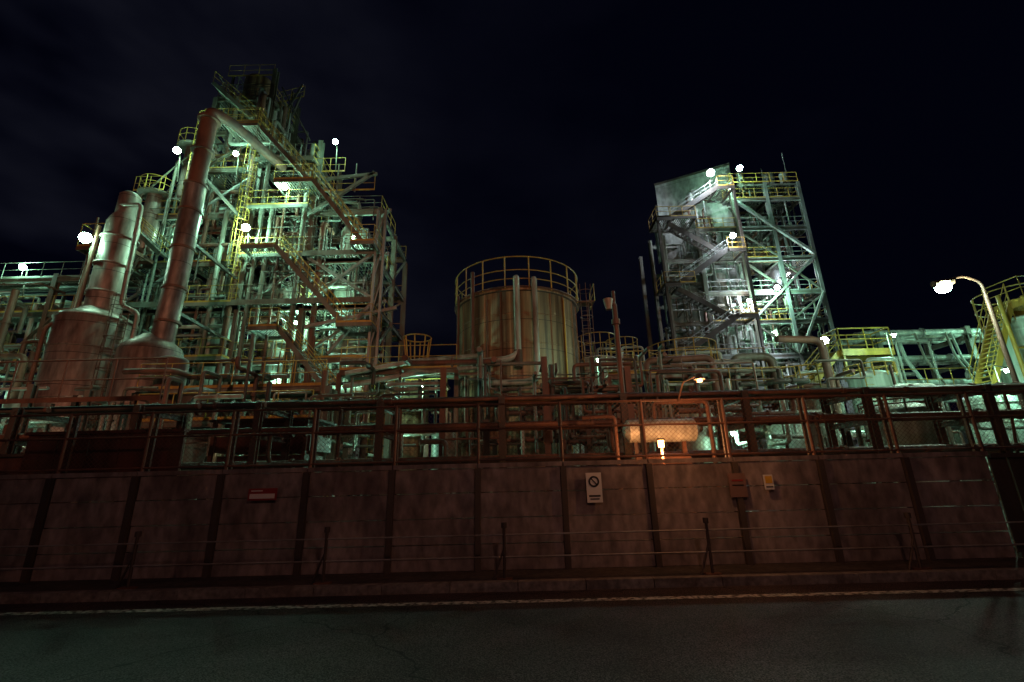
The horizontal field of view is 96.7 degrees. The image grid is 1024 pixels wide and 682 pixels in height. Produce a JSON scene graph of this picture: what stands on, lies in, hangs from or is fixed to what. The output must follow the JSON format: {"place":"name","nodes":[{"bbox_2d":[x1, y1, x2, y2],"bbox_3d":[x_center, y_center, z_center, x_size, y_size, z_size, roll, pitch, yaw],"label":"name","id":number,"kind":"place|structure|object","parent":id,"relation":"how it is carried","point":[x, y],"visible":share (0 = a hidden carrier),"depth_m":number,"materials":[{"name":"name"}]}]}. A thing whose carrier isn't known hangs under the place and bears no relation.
{"place":"outdoors","nodes":[
{"label":"outdoors","id":0,"kind":"place"},
{"bbox_2d":[0,217,153,433],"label":"elevated pipe rack platform","id":1,"kind":"structure","parent":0,"point":[33,318],"depth_m":28.85,"materials":[{"name":"orange paint"}]},
{"bbox_2d":[19,264,27,297],"bbox_3d":[-32.116,-3.940,29.831,0.356,2.200,0.695,-1,-17,0],"label":"floodlight","id":2,"kind":"object","parent":1,"relation":"attached to","point":[21,266],"visible":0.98,"depth_m":29.88,"materials":[{"name":"grey metal"}]},
{"bbox_2d":[196,417,336,524],"bbox_3d":[-7.350,4.192,13.805,3.100,3.450,1.850,-1,-17,0],"label":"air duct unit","id":3,"kind":"object","parent":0,"point":[244,441],"visible":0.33,"depth_m":13.41,"materials":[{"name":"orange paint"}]},
{"bbox_2d":[0,579,1023,681],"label":"road","id":4,"kind":"structure","parent":0,"point":[945,637],"depth_m":4.72,"materials":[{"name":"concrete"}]},
{"bbox_2d":[0,588,1023,614],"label":"road edge line","id":5,"kind":"object","parent":4,"relation":"on","point":[516,601],"visible":1,"depth_m":6.10,"materials":[{"name":"paint"}]},
{"bbox_2d":[0,557,1023,591],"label":"sidewalk","id":6,"kind":"structure","parent":0,"point":[527,574],"depth_m":7.34,"materials":[{"name":"concrete"}]},
{"bbox_2d":[0,451,1015,582],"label":"concrete boundary wall","id":7,"kind":"structure","parent":6,"relation":"on","point":[48,519],"depth_m":7.96,"materials":[{"name":"concrete"}]},
{"bbox_2d":[247,488,277,500],"bbox_3d":[-4.385,2.696,8.001,0.500,0.200,0.026,-1,-17,0],"label":"company sign","id":8,"kind":"object","parent":7,"relation":"attached to","point":[262,494],"visible":1,"depth_m":7.99,"materials":[{"name":"red"}]},
{"bbox_2d":[0,390,1023,502],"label":"chain link fence","id":9,"kind":"object","parent":7,"relation":"on","point":[315,432],"visible":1,"depth_m":8.44,"materials":[{"name":"brown metal"}]},
{"bbox_2d":[677,373,704,401],"bbox_3d":[3.121,0.824,8.046,0.180,0.324,1.210,-1,-17,0],"label":"amber fence lamp","id":10,"kind":"object","parent":9,"relation":"on","point":[699,377],"visible":1,"depth_m":7.66,"materials":[{"name":"brown metal"}]},
{"bbox_2d":[585,472,602,502],"bbox_3d":[1.443,2.573,7.994,0.270,0.500,0.028,-1,-17,0],"label":"no entry sign","id":11,"kind":"object","parent":7,"relation":"attached to","point":[594,487],"visible":1,"depth_m":7.99,"materials":[{"name":"white metal"}]},
{"bbox_2d":[727,473,747,496],"bbox_3d":[3.963,2.530,7.989,0.300,0.400,0.026,-1,-17,0],"label":"notice board","id":12,"kind":"object","parent":7,"relation":"attached to","point":[737,485],"visible":1,"depth_m":7.98,"materials":[{"name":"brown"}]},
{"bbox_2d":[763,474,774,489],"bbox_3d":[4.512,2.479,8.001,0.160,0.250,0.026,-1,-17,0],"label":"warning sign","id":13,"kind":"object","parent":7,"relation":"attached to","point":[768,482],"visible":1,"depth_m":7.99,"materials":[{"name":"white metal"}]},
{"bbox_2d":[0,512,1023,589],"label":"roadside pipe barrier","id":14,"kind":"object","parent":6,"relation":"on","point":[907,516],"visible":0.9,"depth_m":7.08,"materials":[{"name":"metal"}]},
{"bbox_2d":[987,452,1023,556],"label":"steel sliding gate","id":15,"kind":"structure","parent":6,"relation":"on","point":[1006,490],"depth_m":8.12,"materials":[{"name":"brown metal"}]},
{"bbox_2d":[0,0,1023,469],"label":"sky","id":16,"kind":"structure","parent":0,"point":[488,129],"materials":[{"name":"black"}]},
{"bbox_2d":[65,481,1018,591],"bbox_3d":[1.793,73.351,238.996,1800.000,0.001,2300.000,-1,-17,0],"label":"ground","id":17,"kind":"structure","parent":0,"point":[722,537],"depth_m":18.38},
{"bbox_2d":[19,190,143,502],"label":"clad distillation column","id":18,"kind":"structure","parent":17,"relation":"on","point":[96,325],"depth_m":22.26,"materials":[{"name":"metal"}]},
{"bbox_2d":[78,232,92,258],"bbox_3d":[-22.431,-4.538,23.908,0.537,2.288,0.827,-1,-17,0],"label":"floodlight","id":19,"kind":"object","parent":18,"relation":"attached to","point":[84,237],"visible":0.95,"depth_m":23.90,"materials":[{"name":"grey metal"}]},
{"bbox_2d":[0,428,189,504],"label":"corrugated metal screen","id":20,"kind":"object","parent":17,"relation":"on","point":[167,458],"visible":0.49,"depth_m":8.92,"materials":[{"name":"orange paint"}]},
{"bbox_2d":[74,107,286,527],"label":"exhaust stack column","id":21,"kind":"structure","parent":17,"relation":"on","point":[159,340],"depth_m":23.02,"materials":[{"name":"metal"}]},
{"bbox_2d":[122,64,407,495],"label":"process tower","id":22,"kind":"structure","parent":17,"relation":"on","point":[226,305],"depth_m":29.57,"materials":[{"name":"grey metal"}]},
{"bbox_2d":[173,147,180,181],"bbox_3d":[-22.103,-11.669,29.998,0.425,2.229,0.734,-1,-17,0],"label":"floodlight","id":23,"kind":"object","parent":22,"relation":"attached to","point":[176,150],"visible":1,"depth_m":30.06,"materials":[{"name":"grey metal"}]},
{"bbox_2d":[233,151,238,183],"bbox_3d":[-18.295,-11.489,30.111,0.315,2.169,0.640,-1,-17,0],"label":"floodlight","id":24,"kind":"object","parent":22,"relation":"attached to","point":[235,153],"visible":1,"depth_m":30.19,"materials":[{"name":"grey metal"}]},
{"bbox_2d":[242,224,249,260],"bbox_3d":[-16.567,-6.158,28.309,0.462,2.243,0.755,-1,-17,0],"label":"floodlight","id":25,"kind":"object","parent":22,"relation":"attached to","point":[245,226],"visible":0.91,"depth_m":28.31,"materials":[{"name":"grey metal"}]},
{"bbox_2d":[282,184,287,218],"bbox_3d":[-14.735,-9.068,29.471,0.375,2.198,0.686,-1,-17,0],"label":"floodlight","id":26,"kind":"object","parent":22,"relation":"attached to","point":[284,187],"visible":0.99,"depth_m":29.51,"materials":[{"name":"grey metal"}]},
{"bbox_2d":[333,139,337,171],"bbox_3d":[-11.918,-12.523,30.692,0.346,2.184,0.662,-1,-17,0],"label":"floodlight","id":27,"kind":"object","parent":22,"relation":"attached to","point":[335,141],"visible":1,"depth_m":30.77,"materials":[{"name":"grey metal"}]},
{"bbox_2d":[366,362,437,495],"bbox_3d":[-5.771,5.124,24.084,3.570,7.520,3.160,-1,-17,0],"label":"storage tank","id":28,"kind":"object","parent":17,"relation":"on","point":[407,417],"visible":0.11,"depth_m":23.20,"materials":[{"name":"metal"}]},
{"bbox_2d":[403,333,431,381],"bbox_3d":[-5.170,1.305,24.703,1.580,3.140,1.580,-1,-17,0],"label":"funnel cage","id":29,"kind":"object","parent":28,"relation":"on","point":[414,341],"visible":0.34,"depth_m":24.65,"materials":[{"name":"orange paint"}]},
{"bbox_2d":[0,357,1023,552],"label":"foreground pipe rack","id":30,"kind":"object","parent":17,"relation":"on","point":[687,394],"visible":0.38,"depth_m":11.75,"materials":[{"name":"brown metal"}]},
{"bbox_2d":[0,335,1023,529],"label":"ground level process piping","id":31,"kind":"object","parent":17,"relation":"on","point":[658,376],"visible":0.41,"depth_m":18.68,"materials":[{"name":"orange paint"}]},
{"bbox_2d":[595,356,601,413],"bbox_3d":[4.256,2.260,21.979,0.304,3.305,0.582,-1,-17,0],"label":"work light","id":32,"kind":"object","parent":31,"relation":"attached to","point":[596,359],"visible":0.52,"depth_m":22.33,"materials":[{"name":"grey metal"}]},
{"bbox_2d":[993,365,1019,441],"bbox_3d":[19.567,2.489,17.726,0.304,3.305,0.582,-1,-17,0],"label":"work light","id":33,"kind":"object","parent":31,"relation":"attached to","point":[1005,369],"visible":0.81,"depth_m":18.05,"materials":[{"name":"grey metal"}]},
{"bbox_2d":[0,567,1023,603],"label":"kerb","id":34,"kind":"structure","parent":17,"relation":"on","point":[510,585],"depth_m":6.67,"materials":[{"name":"concrete"}]},
{"bbox_2d":[455,256,602,492],"bbox_3d":[0.803,2.680,26.377,8.374,13.190,7.920,-1,-17,0],"label":"storage tank","id":35,"kind":"object","parent":17,"relation":"on","point":[517,322],"visible":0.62,"depth_m":24.23,"materials":[{"name":"beige metal"}]},
{"bbox_2d":[578,332,623,465],"bbox_3d":[5.866,4.869,29.753,2.655,10.720,2.820,-16,-22,39],"label":"storage tank","id":36,"kind":"object","parent":17,"relation":"on","point":[582,360],"visible":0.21,"depth_m":29.92,"materials":[{"name":"metal"}]},
{"bbox_2d":[603,291,624,392],"bbox_3d":[2.829,1.730,11.911,0.504,6.600,0.274,13,-22,-39],"label":"street lamp","id":37,"kind":"object","parent":17,"relation":"on","point":[609,303],"visible":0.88,"depth_m":12.50,"materials":[{"name":"brown metal"}]},
{"bbox_2d":[605,336,644,391],"bbox_3d":[8.076,5.248,31.716,2.359,11.020,2.517,-17,-22,41],"label":"storage tank","id":38,"kind":"object","parent":17,"relation":"on","point":[625,355],"visible":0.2,"depth_m":32.23,"materials":[{"name":"metal"}]},
{"bbox_2d":[582,400,720,539],"bbox_3d":[3.141,2.946,10.160,2.964,3.250,0.520,-1,-17,0],"label":"pump skid","id":39,"kind":"object","parent":17,"relation":"on","point":[653,438],"visible":0.43,"depth_m":10.24,"materials":[{"name":"orange paint"}]},
{"bbox_2d":[657,438,667,487],"bbox_3d":[3.077,3.101,9.018,0.160,2.300,0.160,-1,-17,0],"label":"amber beacon","id":40,"kind":"object","parent":17,"relation":"on","point":[660,443],"visible":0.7,"depth_m":9.27,"materials":[{"name":"orange paint"}]},
{"bbox_2d":[648,337,736,487],"bbox_3d":[10.319,4.539,25.708,4.270,8.820,3.860,-1,-17,0],"label":"storage tank","id":41,"kind":"object","parent":17,"relation":"on","point":[702,388],"visible":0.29,"depth_m":25.27,"materials":[{"name":"metal"}]},
{"bbox_2d":[765,364,845,509],"bbox_3d":[13.454,4.300,20.470,2.753,6.120,2.921,-15,-22,39],"label":"storage tank","id":42,"kind":"object","parent":17,"relation":"on","point":[799,374],"visible":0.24,"depth_m":19.95,"materials":[{"name":"metal"}]},
{"bbox_2d":[842,357,908,482],"bbox_3d":[16.270,3.845,19.845,2.018,6.500,2.104,-16,-22,41],"label":"storage tank","id":43,"kind":"object","parent":17,"relation":"on","point":[876,378],"visible":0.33,"depth_m":20.05,"materials":[{"name":"metal"}]},
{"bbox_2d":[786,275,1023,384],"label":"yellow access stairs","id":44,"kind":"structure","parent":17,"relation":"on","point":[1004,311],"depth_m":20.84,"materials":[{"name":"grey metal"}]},
{"bbox_2d":[857,383,968,507],"bbox_3d":[12.689,3.480,14.524,2.160,4.290,2.160,15,-23,-43],"label":"storage tank","id":45,"kind":"object","parent":17,"relation":"on","point":[906,425],"visible":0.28,"depth_m":13.98,"materials":[{"name":"metal"}]},
{"bbox_2d":[837,326,1001,480],"bbox_3d":[39.522,3.014,23.581,45.128,9.130,5.940,-1,-17,0],"label":"overhead pipe rack","id":46,"kind":"object","parent":17,"relation":"on","point":[939,338],"visible":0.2,"depth_m":24.96,"materials":[{"name":"grey metal"}]},
{"bbox_2d":[885,332,897,356],"bbox_3d":[18.031,1.061,21.194,0.304,3.305,0.582,-1,-17,0],"label":"work light","id":47,"kind":"object","parent":46,"relation":"hanging from","point":[893,334],"visible":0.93,"depth_m":21.61,"materials":[{"name":"grey metal"}]},
{"bbox_2d":[930,275,1023,408],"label":"street lamp","id":48,"kind":"object","parent":17,"relation":"on","point":[943,286],"visible":0.99,"depth_m":14.74,"materials":[{"name":"metal"}]},
{"bbox_2d":[970,282,1023,382],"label":"storage tank","id":49,"kind":"object","parent":17,"relation":"on","point":[1017,324],"visible":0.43,"depth_m":20.93,"materials":[{"name":"metal"}]},
{"bbox_2d":[639,152,858,461],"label":"industrial tower","id":50,"kind":"structure","parent":0,"point":[708,281],"depth_m":45.37,"materials":[{"name":"grey metal"}]},
{"bbox_2d":[707,169,714,194],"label":"floodlight","id":51,"kind":"object","parent":50,"relation":"attached to","point":[710,172],"visible":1,"depth_m":44.63,"materials":[{"name":"grey metal"}]},
{"bbox_2d":[730,233,735,257],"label":"floodlight","id":52,"kind":"object","parent":50,"relation":"attached to","point":[732,235],"visible":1,"depth_m":42.76,"materials":[{"name":"grey metal"}]},
{"bbox_2d":[736,165,742,187],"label":"floodlight","id":53,"kind":"object","parent":50,"relation":"attached to","point":[739,168],"visible":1,"depth_m":46.93,"materials":[{"name":"grey metal"}]},
{"bbox_2d":[774,285,779,307],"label":"floodlight","id":54,"kind":"object","parent":50,"relation":"attached to","point":[776,287],"visible":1,"depth_m":43.74,"materials":[{"name":"grey metal"}]},
{"bbox_2d":[846,412,967,445],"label":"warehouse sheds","id":55,"kind":"object","parent":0,"point":[965,436],"depth_m":58.50,"materials":[{"name":"metal"}]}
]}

